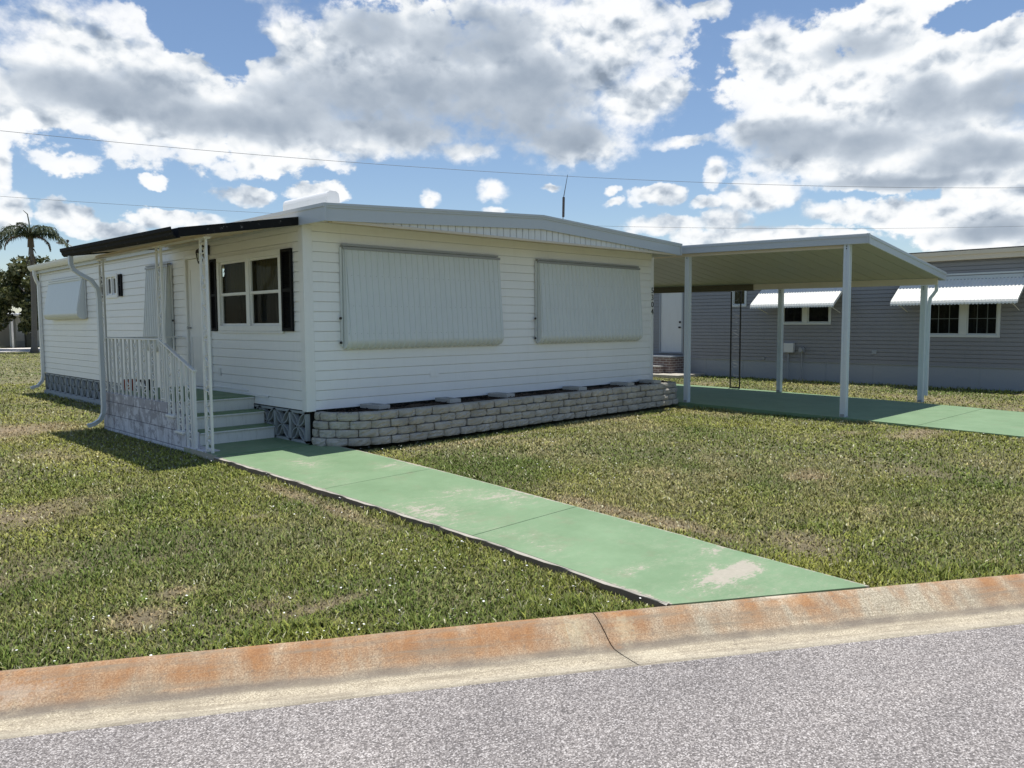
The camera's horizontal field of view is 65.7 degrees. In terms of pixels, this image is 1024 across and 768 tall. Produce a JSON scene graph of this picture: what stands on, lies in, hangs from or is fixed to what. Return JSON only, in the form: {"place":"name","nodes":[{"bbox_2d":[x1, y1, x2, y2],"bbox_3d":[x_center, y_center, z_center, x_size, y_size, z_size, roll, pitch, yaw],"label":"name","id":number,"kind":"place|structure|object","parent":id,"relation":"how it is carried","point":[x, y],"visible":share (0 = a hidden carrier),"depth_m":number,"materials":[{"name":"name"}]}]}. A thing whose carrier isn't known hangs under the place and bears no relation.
{"place":"outdoors","nodes":[
{"label":"outdoors","id":0,"kind":"place"},
{"bbox_2d":[0,348,39,352],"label":"driveway","id":1,"kind":"structure","parent":0,"point":[3,350],"depth_m":50.85,"materials":[{"name":"grey concrete"}]},
{"bbox_2d":[0,313,18,347],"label":"distant carport","id":2,"kind":"object","parent":1,"relation":"on","point":[5,338],"visible":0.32,"depth_m":60.59,"materials":[{"name":"white paint"}]},
{"bbox_2d":[124,379,136,390],"bbox_3d":[-5.858,0.016,12.137,0.210,0.170,0.210,-4,6,-44],"label":"flower pot","id":3,"kind":"object","parent":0,"point":[128,385],"visible":0.27,"depth_m":12.08,"materials":[{"name":"ceramic"}]},
{"bbox_2d":[140,379,153,389],"bbox_3d":[-5.637,0.012,12.239,0.199,0.160,0.200,-4,6,-44],"label":"flower pot","id":4,"kind":"object","parent":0,"point":[145,383],"visible":0.3,"depth_m":12.17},
{"bbox_2d":[184,437,308,460],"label":"path","id":5,"kind":"structure","parent":0,"point":[238,447],"depth_m":9.97,"materials":[{"name":"green concrete"}]},
{"bbox_2d":[218,445,431,488],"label":"path","id":6,"kind":"structure","parent":0,"point":[322,467],"depth_m":8.83,"materials":[{"name":"green concrete"}]},
{"bbox_2d":[323,468,575,535],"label":"path","id":7,"kind":"structure","parent":0,"point":[466,505],"depth_m":7.28,"materials":[{"name":"green concrete"}]},
{"bbox_2d":[0,130,927,187],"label":"power line","id":8,"kind":"object","parent":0,"point":[457,169],"visible":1,"depth_m":30.86,"materials":[{"name":"metal"}]},
{"bbox_2d":[1,196,1013,228],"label":"power line","id":9,"kind":"object","parent":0,"point":[617,226],"visible":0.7,"depth_m":50.97,"materials":[{"name":"metal"}]},
{"bbox_2d":[0,624,1023,767],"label":"road","id":10,"kind":"structure","parent":0,"point":[954,699],"depth_m":3.67,"materials":[{"name":"grey asphalt"}]},
{"bbox_2d":[0,346,1023,670],"bbox_3d":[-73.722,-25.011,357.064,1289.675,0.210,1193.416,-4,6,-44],"label":"ground","id":11,"kind":"structure","parent":0,"point":[166,592],"depth_m":7.13,"materials":[{"name":"green plant"}]},
{"bbox_2d":[0,269,24,331],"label":"oak tree","id":12,"kind":"object","parent":11,"relation":"on","point":[5,308],"visible":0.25,"depth_m":52.12,"materials":[{"name":"green plant"}]},
{"bbox_2d":[9,313,39,346],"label":"distant white home","id":13,"kind":"object","parent":11,"relation":"on","point":[19,340],"visible":0.1,"depth_m":60.03,"materials":[{"name":"white"}]},
{"bbox_2d":[24,333,30,346],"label":"trash bin","id":14,"kind":"object","parent":11,"relation":"on","point":[27,337],"visible":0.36,"depth_m":59.36,"materials":[{"name":"black plastic"}]},
{"bbox_2d":[0,255,55,334],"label":"oak tree","id":15,"kind":"object","parent":11,"relation":"on","point":[13,276],"visible":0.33,"depth_m":50.67,"materials":[{"name":"green plant"}]},
{"bbox_2d":[0,210,68,352],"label":"palm tree","id":16,"kind":"object","parent":11,"relation":"on","point":[14,232],"visible":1,"depth_m":47.26,"materials":[{"name":"green plant"}]},
{"bbox_2d":[60,217,297,452],"bbox_3d":[-4.690,-0.676,11.002,1.644,2.964,4.304,-4,6,-44],"label":"covered porch","id":17,"kind":"object","parent":11,"relation":"on","point":[178,416],"visible":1,"depth_m":10.57,"materials":[{"name":"white paint"}]},
{"bbox_2d":[0,613,638,738],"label":"curb","id":18,"kind":"structure","parent":11,"relation":"on","point":[76,696],"depth_m":4.17,"materials":[{"name":"concrete"}]},
{"bbox_2d":[27,175,682,443],"bbox_3d":[-4.239,-1.755,16.750,7.736,4.241,13.292,-4,6,-44],"label":"mobile home","id":19,"kind":"object","parent":11,"relation":"on","point":[329,302],"visible":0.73,"depth_m":11.85,"materials":[{"name":"white"}]},
{"bbox_2d":[105,273,131,298],"bbox_3d":[-7.561,-1.887,15.302,0.350,0.600,0.900,-4,6,-44],"label":"window","id":20,"kind":"structure","parent":19,"relation":"in","point":[113,276],"depth_m":15.18,"materials":[{"name":"white paint"}]},
{"bbox_2d":[187,257,208,386],"bbox_3d":[-4.901,-0.956,12.382,0.085,1.996,0.792,-4,6,-44],"label":"door","id":21,"kind":"structure","parent":19,"relation":"in","point":[193,271],"depth_m":12.48,"materials":[{"name":"white paint"}]},
{"bbox_2d":[216,248,297,333],"bbox_3d":[-3.564,-1.257,11.342,0.558,1.300,2.600,-4,6,-44],"label":"window","id":22,"kind":"structure","parent":19,"relation":"in","point":[254,276],"depth_m":11.30,"materials":[{"name":"white paint"}]},
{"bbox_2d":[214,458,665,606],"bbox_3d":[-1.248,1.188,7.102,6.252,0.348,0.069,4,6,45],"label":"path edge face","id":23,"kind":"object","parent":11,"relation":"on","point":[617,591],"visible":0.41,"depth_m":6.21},
{"bbox_2d":[214,457,667,604],"bbox_3d":[-1.242,1.109,7.102,6.252,0.202,0.074,4,6,45],"label":"path edging","id":24,"kind":"object","parent":11,"relation":"on","point":[544,561],"visible":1,"depth_m":6.22,"materials":[{"name":"concrete"}]},
{"bbox_2d":[311,380,678,446],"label":"retaining wall","id":25,"kind":"structure","parent":11,"relation":"on","point":[410,422],"depth_m":11.31,"materials":[{"name":"stone"}]},
{"bbox_2d":[360,403,389,409],"bbox_3d":[-1.825,0.295,10.557,0.390,0.055,0.190,3,6,39],"label":"concrete block","id":26,"kind":"object","parent":25,"relation":"on","point":[377,406],"depth_m":10.48,"materials":[{"name":"grey concrete"}]},
{"bbox_2d":[435,397,460,402],"bbox_3d":[-0.920,0.229,11.373,0.190,0.055,0.390,-4,6,-38],"label":"concrete block","id":27,"kind":"object","parent":25,"relation":"on","point":[449,399],"depth_m":11.29,"materials":[{"name":"grey concrete"}]},
{"bbox_2d":[488,392,514,397],"bbox_3d":[-0.164,0.167,12.129,0.390,0.055,0.190,4,6,41],"label":"concrete block","id":28,"kind":"object","parent":25,"relation":"on","point":[500,394],"depth_m":12.05,"materials":[{"name":"grey concrete"}]},
{"bbox_2d":[563,386,586,390],"bbox_3d":[1.051,0.070,13.313,0.190,0.055,0.390,-4,6,-41],"label":"concrete block","id":29,"kind":"object","parent":25,"relation":"on","point":[578,388],"depth_m":13.22,"materials":[{"name":"grey concrete"}]},
{"bbox_2d":[610,382,633,385],"bbox_3d":[1.979,-0.004,14.221,0.390,0.055,0.190,3,6,40],"label":"concrete block","id":30,"kind":"object","parent":25,"relation":"on","point":[623,383],"depth_m":14.15,"materials":[{"name":"grey concrete"}]},
{"bbox_2d":[639,379,660,383],"bbox_3d":[2.568,-0.048,14.761,0.190,0.055,0.390,-4,5,-37],"label":"concrete block","id":31,"kind":"object","parent":25,"relation":"on","point":[649,381],"depth_m":14.65,"materials":[{"name":"grey concrete"}]},
{"bbox_2d":[16,424,996,660],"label":"clover flowers","id":32,"kind":"object","parent":11,"relation":"on","point":[401,549],"visible":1,"depth_m":5.85,"materials":[{"name":"white plant"}]},
{"bbox_2d":[653,355,683,372],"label":"brick steps","id":33,"kind":"structure","parent":11,"relation":"on","point":[668,363],"depth_m":23.89,"materials":[{"name":"brick"}]},
{"bbox_2d":[593,574,1023,665],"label":"curb","id":34,"kind":"structure","parent":11,"relation":"on","point":[661,635],"depth_m":4.88,"materials":[{"name":"concrete"}]},
{"bbox_2d":[653,246,1023,391],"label":"grey mobile home","id":35,"kind":"object","parent":11,"relation":"on","point":[977,325],"visible":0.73,"depth_m":20.05,"materials":[{"name":"grey metal"}]},
{"bbox_2d":[661,293,681,351],"bbox_3d":[4.912,-1.910,24.483,0.090,1.835,0.774,-4,6,-44],"label":"door","id":36,"kind":"structure","parent":35,"relation":"in","point":[671,303],"depth_m":24.50,"materials":[{"name":"paint"}]},
{"bbox_2d":[732,291,746,306],"bbox_3d":[6.547,-2.488,22.791,0.082,0.530,0.480,-4,6,-44],"label":"window","id":37,"kind":"structure","parent":35,"relation":"in","point":[735,294],"depth_m":22.83,"materials":[{"name":"white glass"}]},
{"bbox_2d":[784,307,831,324],"bbox_3d":[7.931,-1.883,21.387,0.060,0.560,1.400,-4,6,-44],"label":"window","id":38,"kind":"structure","parent":35,"relation":"in","point":[805,311],"depth_m":21.35,"materials":[{"name":"white glass"}]},
{"bbox_2d":[930,303,1000,337],"bbox_3d":[10.587,-1.540,18.658,0.060,0.880,1.620,-4,6,-44],"label":"window","id":39,"kind":"structure","parent":35,"relation":"in","point":[963,318],"depth_m":18.58,"materials":[{"name":"white glass"}]},
{"bbox_2d":[0,0,1023,312],"label":"sky","id":40,"kind":"structure","parent":0,"point":[872,97],"materials":[{"name":"blue"}]},
{"bbox_2d":[473,507,868,605],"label":"path","id":41,"kind":"structure","parent":0,"point":[670,568],"depth_m":5.67,"materials":[{"name":"green concrete"}]},
{"bbox_2d":[653,372,704,377],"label":"driveway","id":42,"kind":"structure","parent":0,"point":[671,375],"depth_m":23.22,"materials":[{"name":"concrete"}]},
{"bbox_2d":[667,384,982,427],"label":"driveway","id":43,"kind":"structure","parent":0,"point":[897,413],"depth_m":14.53,"materials":[{"name":"green concrete"}]},
{"bbox_2d":[654,233,946,416],"bbox_3d":[3.698,-1.311,16.999,3.632,3.091,9.170,-4,6,-44],"label":"carport","id":44,"kind":"object","parent":43,"relation":"on","point":[847,262],"visible":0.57,"depth_m":15.02,"materials":[{"name":"paint"}]},
{"bbox_2d":[917,409,1023,438],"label":"driveway","id":45,"kind":"structure","parent":0,"point":[999,422],"depth_m":12.18,"materials":[{"name":"green concrete"}]}
]}

